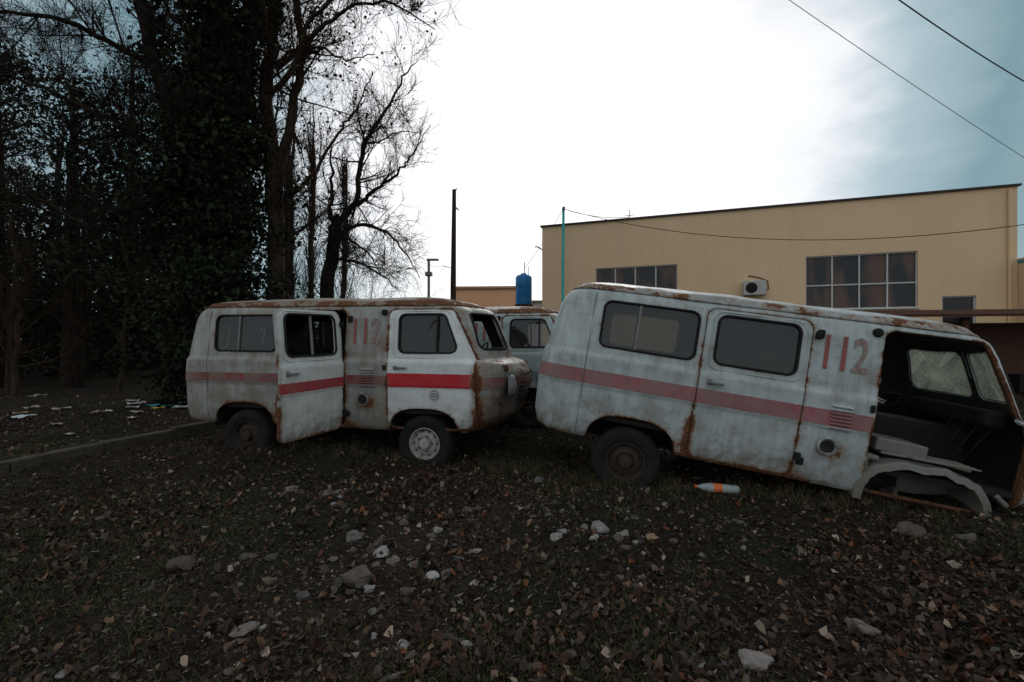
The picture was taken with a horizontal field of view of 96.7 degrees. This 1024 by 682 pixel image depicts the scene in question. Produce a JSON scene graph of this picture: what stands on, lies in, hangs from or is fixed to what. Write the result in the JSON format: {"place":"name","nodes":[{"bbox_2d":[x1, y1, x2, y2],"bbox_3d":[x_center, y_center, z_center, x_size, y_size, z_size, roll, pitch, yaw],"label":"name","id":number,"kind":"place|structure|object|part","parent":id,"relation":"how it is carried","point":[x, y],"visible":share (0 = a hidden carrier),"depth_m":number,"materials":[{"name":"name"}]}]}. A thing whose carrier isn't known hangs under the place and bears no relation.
{"place":"outdoors","nodes":[
{"label":"outdoors","id":0,"kind":"place"},
{"bbox_2d":[0,351,1023,681],"bbox_3d":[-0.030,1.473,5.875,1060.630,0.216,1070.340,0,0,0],"label":"ground","id":1,"kind":"structure","parent":0,"point":[42,383],"depth_m":3.20,"materials":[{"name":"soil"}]},
{"bbox_2d":[0,200,60,324],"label":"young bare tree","id":2,"kind":"object","parent":1,"relation":"on","point":[19,253],"visible":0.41,"depth_m":13.33,"materials":[{"name":"brown plant"}]},
{"bbox_2d":[1,54,69,324],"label":"evergreen tree","id":3,"kind":"object","parent":1,"relation":"on","point":[21,141],"visible":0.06,"depth_m":22.87,"materials":[{"name":"green plant"}]},
{"bbox_2d":[0,181,80,395],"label":"young bare tree","id":4,"kind":"object","parent":1,"relation":"on","point":[8,379],"visible":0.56,"depth_m":12.48,"materials":[{"name":"brown plant"}]},
{"bbox_2d":[1,83,110,331],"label":"evergreen tree","id":5,"kind":"object","parent":1,"relation":"on","point":[23,205],"visible":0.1,"depth_m":17.82,"materials":[{"name":"green plant"}]},
{"bbox_2d":[0,178,117,397],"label":"young bare tree","id":6,"kind":"object","parent":1,"relation":"on","point":[16,353],"visible":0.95,"depth_m":11.48,"materials":[{"name":"brown plant"}]},
{"bbox_2d":[0,29,150,387],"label":"evergreen tree","id":7,"kind":"object","parent":1,"relation":"on","point":[3,241],"visible":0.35,"depth_m":15.06,"materials":[{"name":"green plant"}]},
{"bbox_2d":[9,161,165,392],"bbox_3d":[-11.038,-1.556,12.969,4.666,6.301,4.509,0,0,40],"label":"young bare tree","id":8,"kind":"object","parent":1,"relation":"on","point":[121,378],"visible":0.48,"depth_m":12.94,"materials":[{"name":"brown plant"}]},
{"bbox_2d":[0,41,175,387],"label":"evergreen tree","id":9,"kind":"object","parent":1,"relation":"on","point":[73,181],"visible":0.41,"depth_m":13.73,"materials":[{"name":"green plant"}]},
{"bbox_2d":[11,393,186,434],"bbox_3d":[-9.176,1.442,10.301,7.602,0.192,2.817,0,0,44],"label":"rubbish pile","id":10,"kind":"object","parent":1,"relation":"on","point":[37,406],"visible":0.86,"depth_m":9.62,"materials":[{"name":"grey"}]},
{"bbox_2d":[31,24,169,368],"bbox_3d":[-19.897,-7.334,24.166,9.222,17.761,8.531,0,0,-35],"label":"evergreen tree","id":11,"kind":"object","parent":1,"relation":"on","point":[139,353],"visible":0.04,"depth_m":23.65,"materials":[{"name":"green plant"}]},
{"bbox_2d":[0,421,226,478],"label":"kerb","id":12,"kind":"structure","parent":1,"relation":"on","point":[19,464],"depth_m":6.00,"materials":[{"name":"concrete"}]},
{"bbox_2d":[5,129,250,377],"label":"background woodland","id":13,"kind":"object","parent":1,"relation":"on","point":[49,335],"visible":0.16,"depth_m":18.84,"materials":[{"name":"brown plant"}]},
{"bbox_2d":[0,0,345,407],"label":"ivy covered tree","id":14,"kind":"object","parent":1,"relation":"on","point":[210,139],"visible":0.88,"depth_m":10.84,"materials":[{"name":"green plant"}]},
{"bbox_2d":[86,57,266,280],"bbox_3d":[-15.117,-5.722,20.953,8.606,14.594,8.480,0,0,0],"label":"evergreen tree","id":15,"kind":"object","parent":1,"relation":"on","point":[113,251],"visible":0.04,"depth_m":19.68,"materials":[{"name":"green plant"}]},
{"bbox_2d":[165,555,195,570],"bbox_3d":[-2.096,1.428,2.902,0.168,0.108,0.151,0,0,0],"label":"rock","id":16,"kind":"object","parent":1,"relation":"on","point":[186,563],"visible":0.91,"depth_m":2.87,"materials":[{"name":"stone"}]},
{"bbox_2d":[96,55,337,300],"bbox_3d":[-11.331,-4.686,18.005,7.965,12.539,8.085,0,0,28],"label":"evergreen tree","id":17,"kind":"object","parent":1,"relation":"on","point":[262,296],"visible":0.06,"depth_m":18.08,"materials":[{"name":"green plant"}]},
{"bbox_2d":[229,621,259,637],"bbox_3d":[-1.353,1.460,2.312,0.118,0.051,0.124,0,0,0],"label":"rock","id":18,"kind":"object","parent":1,"relation":"on","point":[248,627],"visible":0.94,"depth_m":2.29,"materials":[{"name":"stone"}]},
{"bbox_2d":[238,553,257,560],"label":"rock","id":19,"kind":"object","parent":1,"relation":"on","point":[242,556],"visible":0.8,"depth_m":2.99,"materials":[{"name":"stone"}]},
{"bbox_2d":[285,485,298,491],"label":"rock","id":20,"kind":"object","parent":1,"relation":"on","point":[291,488],"visible":0.76,"depth_m":4.48,"materials":[{"name":"stone"}]},
{"bbox_2d":[278,96,308,298],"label":"poplar tree","id":21,"kind":"object","parent":1,"relation":"on","point":[292,248],"visible":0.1,"depth_m":25.00,"materials":[{"name":"brown plant"}]},
{"bbox_2d":[278,124,316,298],"bbox_3d":[-11.238,-4.944,22.930,2.801,12.760,2.742,0,0,0],"label":"poplar tree","id":22,"kind":"object","parent":1,"relation":"on","point":[288,247],"visible":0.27,"depth_m":22.95,"materials":[{"name":"brown plant"}]},
{"bbox_2d":[142,0,463,299],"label":"tall bare tree","id":23,"kind":"object","parent":1,"relation":"on","point":[307,46],"visible":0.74,"depth_m":11.78,"materials":[{"name":"brown plant"}]},
{"bbox_2d":[293,92,345,298],"bbox_3d":[-10.409,-5.677,23.883,3.019,14.300,2.431,0,0,38],"label":"poplar tree","id":24,"kind":"object","parent":1,"relation":"on","point":[312,252],"visible":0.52,"depth_m":23.89,"materials":[{"name":"brown plant"}]},
{"bbox_2d":[319,489,331,495],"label":"rock","id":25,"kind":"object","parent":1,"relation":"on","point":[327,491],"visible":0.55,"depth_m":4.26,"materials":[{"name":"stone"}]},
{"bbox_2d":[330,489,342,493],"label":"rock","id":26,"kind":"object","parent":1,"relation":"on","point":[337,491],"visible":0.56,"depth_m":4.13,"materials":[{"name":"stone"}]},
{"bbox_2d":[325,139,364,298],"bbox_3d":[-9.595,-5.072,25.949,2.279,13.090,3.172,0,0,-33],"label":"poplar tree","id":27,"kind":"object","parent":1,"relation":"on","point":[345,186],"visible":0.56,"depth_m":25.91,"materials":[{"name":"brown plant"}]},
{"bbox_2d":[252,234,443,298],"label":"bare shrubs","id":28,"kind":"object","parent":1,"relation":"on","point":[335,287],"visible":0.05,"depth_m":15.16,"materials":[{"name":"brown plant"}]},
{"bbox_2d":[346,530,363,540],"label":"rock","id":29,"kind":"object","parent":1,"relation":"on","point":[353,535],"visible":0.74,"depth_m":3.27,"materials":[{"name":"stone"}]},
{"bbox_2d":[341,565,372,588],"bbox_3d":[-0.938,1.427,2.744,0.168,0.109,0.153,0,0,-36],"label":"rock","id":30,"kind":"object","parent":1,"relation":"on","point":[358,577],"visible":0.98,"depth_m":2.71,"materials":[{"name":"stone"}]},
{"bbox_2d":[186,297,532,465],"bbox_3d":[-2.163,0.498,6.224,4.786,2.222,2.868,0,0,11],"label":"abandoned van","id":31,"kind":"object","parent":1,"relation":"on","point":[429,376],"visible":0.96,"depth_m":5.63,"materials":[{"name":"paint"}]},
{"bbox_3d":[-2.306,0.372,5.261,0.156,1.464,0.950,0,1,24],"label":"side door","id":32,"kind":"part","parent":31,"relation":"part of","materials":[{"name":"paint"}]},
{"bbox_3d":[-0.968,0.344,5.527,1.245,1.454,0.229,0,0,11],"label":"front door","id":33,"kind":"part","parent":31,"relation":"part of","materials":[{"name":"paint"}]},
{"bbox_2d":[288,12,453,298],"bbox_3d":[-4.229,-3.586,12.766,4.954,10.403,3.868,0,0,25],"label":"bare tree","id":34,"kind":"object","parent":1,"relation":"on","point":[333,257],"visible":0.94,"depth_m":12.49,"materials":[{"name":"brown plant"}]},
{"bbox_2d":[373,545,388,557],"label":"rock","id":35,"kind":"object","parent":1,"relation":"on","point":[384,549],"visible":0.82,"depth_m":3.04,"materials":[{"name":"stone"}]},
{"bbox_2d":[425,259,438,296],"bbox_3d":[-6.150,-2.337,35.000,1.000,7.975,0.500,0,0,0],"label":"street lamp","id":36,"kind":"object","parent":1,"relation":"on","point":[428,273],"visible":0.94,"depth_m":34.91,"materials":[{"name":"grey metal"}]},
{"bbox_2d":[425,571,438,578],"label":"rock","id":37,"kind":"object","parent":1,"relation":"on","point":[432,574],"visible":1,"depth_m":2.82,"materials":[{"name":"stone"}]},
{"bbox_2d":[433,526,442,532],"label":"rock","id":38,"kind":"object","parent":1,"relation":"on","point":[436,529],"visible":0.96,"depth_m":3.38,"materials":[{"name":"stone"}]},
{"bbox_2d":[450,188,458,299],"bbox_3d":[-2.552,-2.531,19.976,0.384,8.363,0.276,0,0,27],"label":"utility pole","id":39,"kind":"object","parent":1,"relation":"on","point":[453,265],"visible":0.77,"depth_m":19.91,"materials":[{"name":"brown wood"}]},
{"bbox_2d":[456,289,515,306],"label":"walls","id":40,"kind":"structure","parent":1,"relation":"on","point":[492,297],"depth_m":39.79,"materials":[{"name":"beige paint"}]},
{"bbox_2d":[456,286,515,288],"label":"roof slab","id":41,"kind":"structure","parent":40,"relation":"on","point":[485,287],"depth_m":39.62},
{"bbox_2d":[23,434,964,531],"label":"dry weeds","id":42,"kind":"object","parent":1,"relation":"on","point":[843,498],"visible":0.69,"depth_m":4.67,"materials":[{"name":"brown plant"}]},
{"bbox_2d":[0,406,1023,681],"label":"leaf fragments","id":43,"kind":"object","parent":1,"relation":"on","point":[564,614],"visible":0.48,"depth_m":2.71,"materials":[{"name":"brown plant"}]},
{"bbox_2d":[0,405,1023,681],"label":"scattered stones","id":44,"kind":"object","parent":1,"relation":"on","point":[392,559],"visible":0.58,"depth_m":3.00,"materials":[{"name":"grey stone"}]},
{"bbox_2d":[0,391,1023,681],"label":"fallen leaves","id":45,"kind":"object","parent":1,"relation":"on","point":[762,625],"depth_m":2.70,"materials":[{"name":"brown plant"}]},
{"bbox_2d":[474,306,557,428],"bbox_3d":[-0.726,0.431,8.739,4.786,2.152,2.005,0,0,11],"label":"abandoned van","id":46,"kind":"object","parent":1,"relation":"on","point":[527,331],"visible":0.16,"depth_m":7.65,"materials":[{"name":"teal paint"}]},
{"bbox_3d":[0.387,0.305,7.618,1.245,1.454,0.229,0,0,11],"label":"front door","id":47,"kind":"part","parent":46,"relation":"part of","materials":[{"name":"teal paint"}]},
{"bbox_2d":[515,262,532,306],"bbox_3d":[0.720,-1.700,28.000,1.100,6.300,1.100,0,0,0],"label":"water tank","id":48,"kind":"object","parent":1,"relation":"on","point":[523,286],"visible":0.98,"depth_m":27.57,"materials":[{"name":"blue plastic"}]},
{"bbox_2d":[532,300,541,307],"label":"white building","id":49,"kind":"structure","parent":1,"relation":"on","point":[536,303],"depth_m":44.50,"materials":[{"name":"white paint"}]},
{"bbox_2d":[534,476,543,482],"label":"rock","id":50,"kind":"object","parent":1,"relation":"on","point":[538,478],"visible":0.81,"depth_m":4.78,"materials":[{"name":"stone"}]},
{"bbox_2d":[550,532,562,540],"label":"rock","id":51,"kind":"object","parent":1,"relation":"on","point":[556,536],"visible":0.98,"depth_m":3.30,"materials":[{"name":"stone"}]},
{"bbox_2d":[562,206,564,301],"bbox_3d":[2.385,-2.300,21.200,0.150,7.900,0.300,0,0,0],"label":"steel pole","id":52,"kind":"object","parent":1,"relation":"on","point":[563,225],"visible":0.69,"depth_m":21.15,"materials":[{"name":"metal"}]},
{"bbox_2d":[525,0,1023,267],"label":"overhead wires","id":53,"kind":"object","parent":52,"relation":"attached to","point":[915,11],"visible":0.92,"depth_m":14.80,"materials":[{"name":"black rubber"}]},
{"bbox_2d":[589,534,598,540],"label":"rock","id":54,"kind":"object","parent":1,"relation":"on","point":[595,536],"visible":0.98,"depth_m":3.38,"materials":[{"name":"stone"}]},
{"bbox_2d":[591,520,609,532],"bbox_3d":[0.677,1.469,3.570,0.144,0.102,0.155,0,0,-27],"label":"rock","id":55,"kind":"object","parent":1,"relation":"on","point":[599,526],"visible":0.78,"depth_m":3.53,"materials":[{"name":"stone"}]},
{"bbox_2d":[646,533,659,539],"bbox_3d":[1.080,1.497,3.479,0.117,0.048,0.064,0,0,0],"label":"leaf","id":56,"kind":"object","parent":1,"relation":"on","point":[651,536],"visible":0.94,"depth_m":3.47,"materials":[{"name":"plant"}]},
{"bbox_2d":[738,648,774,671],"bbox_3d":[1.116,1.457,2.080,0.164,0.080,0.124,0,0,0],"label":"rock","id":57,"kind":"object","parent":1,"relation":"on","point":[756,660],"visible":0.92,"depth_m":2.05,"materials":[{"name":"stone"}]},
{"bbox_2d":[535,282,1023,516],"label":"abandoned van","id":58,"kind":"object","parent":1,"relation":"on","point":[853,403],"visible":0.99,"depth_m":4.41,"materials":[{"name":"paint"}]},
{"bbox_3d":[2.261,0.472,4.309,0.976,1.464,0.156,9,2,14],"label":"side door","id":59,"kind":"part","parent":58,"relation":"part of","materials":[{"name":"paint"}]},
{"bbox_2d":[542,186,1016,322],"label":"walls","id":60,"kind":"structure","parent":1,"relation":"on","point":[971,263],"depth_m":18.54,"materials":[{"name":"beige paint"}]},
{"bbox_2d":[596,264,676,286],"bbox_3d":[5.642,-2.350,20.816,3.610,2.110,0.070,0,0,20],"label":"window frame","id":61,"kind":"object","parent":60,"relation":"attached to","point":[655,266],"visible":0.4,"depth_m":20.78,"materials":[{"name":"grey metal"}]},
{"bbox_2d":[597,266,676,289],"bbox_3d":[5.656,-2.350,20.854,3.610,2.100,0.001,0,0,20],"label":"window glass","id":62,"kind":"object","parent":61,"relation":"in","point":[666,276],"visible":0.4,"depth_m":20.73,"materials":[{"name":"grey glass"}]},
{"bbox_2d":[742,280,765,295],"bbox_3d":[10.068,-2.200,18.918,0.850,0.600,0.320,0,0,20],"label":"ac unit","id":63,"kind":"object","parent":60,"relation":"attached to","point":[761,286],"visible":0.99,"depth_m":18.73,"materials":[{"name":"white metal"}]},
{"bbox_2d":[746,282,757,292],"bbox_3d":[9.896,-2.200,18.793,0.440,0.440,0.011,0,0,19],"label":"ac fan","id":64,"kind":"object","parent":63,"relation":"attached to","point":[751,287],"visible":1,"depth_m":18.80},
{"bbox_2d":[540,183,1021,227],"bbox_3d":[12.147,-5.585,25.905,17.830,0.070,14.300,0,0,20],"label":"parapet flashing","id":65,"kind":"object","parent":60,"relation":"on","point":[881,196],"visible":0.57,"depth_m":18.47,"materials":[{"name":"metal"}]},
{"bbox_2d":[806,251,916,308],"bbox_3d":[13.691,-2.345,17.962,3.670,2.160,0.070,0,0,20],"label":"window frame","id":66,"kind":"object","parent":60,"relation":"attached to","point":[859,284],"visible":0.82,"depth_m":17.85,"materials":[{"name":"grey metal"}]},
{"bbox_2d":[806,253,914,307],"bbox_3d":[13.705,-2.345,18.000,3.670,2.150,0.001,0,0,20],"label":"window glass","id":67,"kind":"object","parent":66,"relation":"in","point":[901,267],"visible":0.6,"depth_m":17.96,"materials":[{"name":"grey glass"}]},
{"bbox_2d":[845,307,920,309],"bbox_3d":[13.648,-1.248,17.840,3.770,0.040,0.140,0,0,20],"label":"window sill","id":68,"kind":"structure","parent":60,"relation":"attached to","point":[883,308],"depth_m":17.55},
{"bbox_2d":[942,296,974,322],"bbox_3d":[16.580,-1.060,16.938,1.010,1.230,0.070,0,0,20],"label":"window frame","id":69,"kind":"object","parent":60,"relation":"attached to","point":[960,296],"visible":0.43,"depth_m":16.85,"materials":[{"name":"grey metal"}]},
{"bbox_2d":[943,297,972,322],"bbox_3d":[16.594,-1.060,16.976,1.000,1.220,0.001,0,0,20],"label":"window glass","id":70,"kind":"object","parent":69,"relation":"in","point":[958,303],"visible":0.4,"depth_m":16.98,"materials":[{"name":"grey glass"}]},
{"bbox_2d":[1008,188,1011,322],"bbox_3d":[17.843,-2.000,16.310,0.095,6.900,0.095,0,0,20],"label":"downpipe","id":71,"kind":"object","parent":60,"relation":"attached to","point":[1009,252],"visible":0.67,"depth_m":16.27,"materials":[{"name":"brown metal"}]},
{"bbox_2d":[844,617,880,636],"bbox_3d":[1.863,1.533,2.422,0.160,0.102,0.082,0,0,44],"label":"rock","id":72,"kind":"object","parent":1,"relation":"on","point":[869,630],"visible":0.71,"depth_m":2.40,"materials":[{"name":"stone"}]},
{"bbox_2d":[896,521,926,536],"bbox_3d":[3.174,1.526,3.615,0.226,0.164,0.141,0,0,-18],"label":"rock","id":73,"kind":"object","parent":1,"relation":"on","point":[902,527],"visible":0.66,"depth_m":3.59,"materials":[{"name":"stone"}]},
{"bbox_2d":[863,309,1023,392],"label":"open shed","id":74,"kind":"structure","parent":1,"relation":"on","point":[1005,341],"depth_m":13.72,"materials":[{"name":"metal"}]},
{"bbox_2d":[954,533,976,541],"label":"rock","id":75,"kind":"object","parent":1,"relation":"on","point":[968,535],"visible":0.86,"depth_m":3.48,"materials":[{"name":"stone"}]},
{"bbox_2d":[0,0,1023,311],"label":"sky","id":76,"kind":"structure","parent":0,"point":[602,108],"materials":[{"name":"white"}]},
{"bbox_2d":[694,483,722,492],"bbox_3d":[1.986,1.429,4.421,0.412,0.091,0.091,3,0,8],"label":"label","id":77,"kind":"object","parent":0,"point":[717,487],"visible":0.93,"depth_m":4.39,"materials":[{"name":"orange paper"}]},
{"bbox_2d":[879,486,897,500],"bbox_3d":[3.541,1.428,4.276,0.118,0.136,0.243,0,0,0],"label":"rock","id":78,"kind":"object","parent":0,"point":[891,490],"visible":0.58,"depth_m":4.25,"materials":[{"name":"stone"}]},
{"bbox_2d":[1017,257,1023,322],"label":"side wing","id":79,"kind":"structure","parent":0,"point":[1020,286],"depth_m":16.17,"materials":[{"name":"beige paint"}]}
]}

